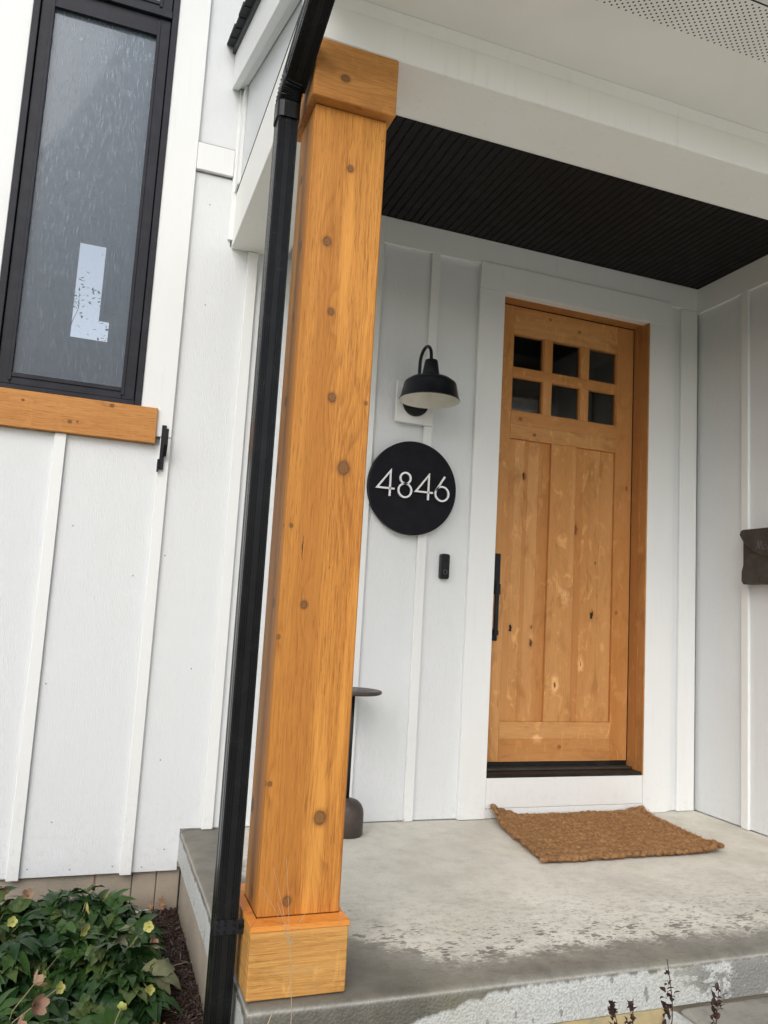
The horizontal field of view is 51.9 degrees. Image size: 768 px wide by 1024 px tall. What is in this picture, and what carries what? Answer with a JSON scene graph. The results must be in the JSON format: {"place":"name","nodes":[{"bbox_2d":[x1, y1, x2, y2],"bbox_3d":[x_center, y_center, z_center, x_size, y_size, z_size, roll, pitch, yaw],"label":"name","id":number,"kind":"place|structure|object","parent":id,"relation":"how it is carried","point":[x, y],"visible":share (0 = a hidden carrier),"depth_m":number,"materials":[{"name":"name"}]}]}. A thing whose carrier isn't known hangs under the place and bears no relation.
{"place":"outdoors","nodes":[
{"label":"outdoors","id":0,"kind":"place"},
{"bbox_2d":[71,254,107,340],"bbox_3d":[-3.156,-0.437,10.730,3.355,6.121,3.913,-2,-9,39],"label":"garden tree","id":1,"kind":"object","parent":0,"point":[93,290],"visible":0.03,"depth_m":10.35,"materials":[{"name":"plant"}]},
{"bbox_2d":[70,243,108,341],"label":"sky","id":2,"kind":"structure","parent":0,"point":[91,259],"materials":[{"name":"white paper"}]},
{"bbox_2d":[177,869,180,904],"bbox_3d":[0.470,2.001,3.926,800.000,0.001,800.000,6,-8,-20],"label":"ground","id":3,"kind":"structure","parent":0,"point":[179,887],"depth_m":4.06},
{"bbox_2d":[8,905,202,1023],"bbox_3d":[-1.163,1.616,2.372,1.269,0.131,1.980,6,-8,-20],"label":"bark mulch","id":4,"kind":"object","parent":3,"relation":"on","point":[176,934],"visible":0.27,"depth_m":2.89,"materials":[{"name":"brown wood"}]},
{"bbox_2d":[0,886,69,1008],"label":"hellebore plant","id":5,"kind":"object","parent":4,"relation":"on","point":[13,948],"visible":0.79,"depth_m":2.67,"materials":[{"name":"green plant"}]},
{"bbox_2d":[0,969,72,1023],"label":"hellebore plant","id":6,"kind":"object","parent":4,"relation":"on","point":[41,1007],"visible":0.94,"depth_m":2.34,"materials":[{"name":"green plant"}]},
{"bbox_2d":[0,885,162,1001],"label":"hellebore plant","id":7,"kind":"object","parent":4,"relation":"on","point":[67,914],"visible":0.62,"depth_m":2.87,"materials":[{"name":"green plant"}]},
{"bbox_2d":[37,985,149,1023],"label":"hellebore plant","id":8,"kind":"object","parent":4,"relation":"on","point":[113,1010],"visible":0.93,"depth_m":2.38,"materials":[{"name":"green plant"}]},
{"bbox_2d":[46,893,184,1023],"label":"hellebore plant","id":9,"kind":"object","parent":4,"relation":"on","point":[147,978],"visible":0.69,"depth_m":2.61,"materials":[{"name":"green plant"}]},
{"bbox_2d":[158,896,164,909],"bbox_3d":[-0.958,1.689,3.405,0.036,0.060,0.019,22,-55,-34],"label":"oak leaf","id":10,"kind":"object","parent":4,"relation":"on","point":[161,900],"visible":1,"depth_m":3.41,"materials":[{"name":"brown plant"}]},
{"bbox_2d":[262,859,304,1020],"bbox_3d":[-0.259,1.256,1.858,0.111,0.840,0.012,6,-8,-20],"label":"dry grass stalk","id":11,"kind":"object","parent":3,"relation":"on","point":[288,939],"visible":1,"depth_m":1.90,"materials":[{"name":"plant"}]},
{"bbox_2d":[0,0,767,910],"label":"house","id":12,"kind":"structure","parent":3,"relation":"on","point":[572,276],"depth_m":3.87,"materials":[{"name":"white paint"}]},
{"bbox_2d":[0,0,179,443],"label":"window","id":13,"kind":"structure","parent":12,"relation":"in","point":[27,401],"depth_m":3.56,"materials":[{"name":"black metal"}]},
{"bbox_2d":[156,425,168,471],"bbox_3d":[-0.999,-0.290,3.567,0.036,0.218,0.064,6,-8,-20],"label":"wall bracket","id":14,"kind":"object","parent":12,"relation":"attached to","point":[164,443],"depth_m":3.58,"materials":[{"name":"black metal"}]},
{"bbox_2d":[203,0,334,1023],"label":"downspout","id":15,"kind":"object","parent":12,"relation":"attached to","point":[227,926],"visible":1,"depth_m":2.23,"materials":[{"name":"black metal"}]},
{"bbox_2d":[367,441,455,534],"bbox_3d":[0.145,-0.121,3.982,0.476,0.476,0.046,6,-8,-20],"label":"number sign","id":16,"kind":"object","parent":12,"relation":"attached to","point":[411,487],"visible":1,"depth_m":3.97,"materials":[{"name":"black metal"}]},
{"bbox_2d":[394,345,459,426],"bbox_3d":[0.220,-0.653,3.900,0.300,0.378,0.352,6,-8,-20],"label":"wall lamp","id":17,"kind":"object","parent":12,"relation":"attached to","point":[419,397],"visible":1,"depth_m":3.97,"materials":[{"name":"black metal"}]},
{"bbox_2d":[438,554,449,578],"bbox_3d":[0.308,0.278,4.027,0.049,0.128,0.034,6,-8,-20],"label":"video doorbell","id":18,"kind":"object","parent":12,"relation":"attached to","point":[444,563],"visible":1,"depth_m":4.01,"materials":[{"name":"black plastic"}]},
{"bbox_2d":[487,304,633,766],"bbox_3d":[0.990,0.124,4.422,0.944,2.536,0.105,6,-8,-20],"label":"door","id":19,"kind":"structure","parent":12,"relation":"in","point":[559,670],"depth_m":4.42,"materials":[{"name":"brown wood"}]},
{"bbox_2d":[740,527,767,584],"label":"mailbox","id":20,"kind":"object","parent":12,"relation":"attached to","point":[755,558],"visible":1,"depth_m":4.08,"materials":[{"name":"brown metal"}]},
{"bbox_2d":[178,872,767,1014],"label":"slab footing","id":21,"kind":"object","parent":3,"relation":"on","point":[194,943],"depth_m":2.87,"materials":[{"name":"beige concrete"}]},
{"bbox_2d":[178,810,767,1023],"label":"porch slab","id":22,"kind":"structure","parent":21,"relation":"on","point":[484,921],"depth_m":2.63,"materials":[{"name":"concrete"}]},
{"bbox_2d":[234,38,398,1001],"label":"porch column","id":23,"kind":"structure","parent":22,"relation":"on","point":[347,117],"depth_m":2.26,"materials":[{"name":"brown wood"}]},
{"bbox_2d":[343,687,381,838],"bbox_3d":[-0.156,1.134,3.599,0.260,0.640,0.260,6,-8,-20],"label":"side table","id":24,"kind":"object","parent":22,"relation":"on","point":[353,821],"visible":0.62,"depth_m":3.54,"materials":[{"name":"grey metal"}]},
{"bbox_2d":[489,803,724,862],"bbox_3d":[1.023,1.506,3.771,1.081,0.081,0.774,6,-8,-20],"label":"coir doormat","id":25,"kind":"object","parent":22,"relation":"on","point":[640,831],"visible":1,"depth_m":3.71,"materials":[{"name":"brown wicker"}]},
{"bbox_2d":[551,1008,670,1023],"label":"stone course","id":26,"kind":"object","parent":21,"relation":"attached to","point":[653,1016],"visible":0.52,"depth_m":2.34,"materials":[{"name":"beige stone"}]},
{"bbox_2d":[607,1000,617,1023],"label":"shrub sprig","id":27,"kind":"object","parent":3,"relation":"on","point":[612,1009],"visible":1,"depth_m":1.79,"materials":[{"name":"red plant"}]},
{"bbox_2d":[624,999,636,1023],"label":"shrub sprig","id":28,"kind":"object","parent":3,"relation":"on","point":[631,1008],"visible":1,"depth_m":1.81,"materials":[{"name":"red plant"}]},
{"bbox_2d":[660,960,679,1023],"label":"shrub sprig","id":29,"kind":"object","parent":3,"relation":"on","point":[666,1006],"visible":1,"depth_m":1.84,"materials":[{"name":"red plant"}]},
{"bbox_2d":[664,1011,692,1023],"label":"step side stone","id":30,"kind":"object","parent":3,"relation":"on","point":[678,1018],"visible":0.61,"depth_m":2.34,"materials":[{"name":"stone"}]},
{"bbox_2d":[709,982,727,1023],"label":"shrub sprig","id":31,"kind":"object","parent":3,"relation":"on","point":[716,1014],"visible":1,"depth_m":1.89,"materials":[{"name":"red plant"}]},
{"bbox_2d":[681,997,767,1023],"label":"porch step","id":32,"kind":"object","parent":3,"relation":"on","point":[753,1011],"visible":0.9,"depth_m":2.38,"materials":[{"name":"concrete"}]}
]}

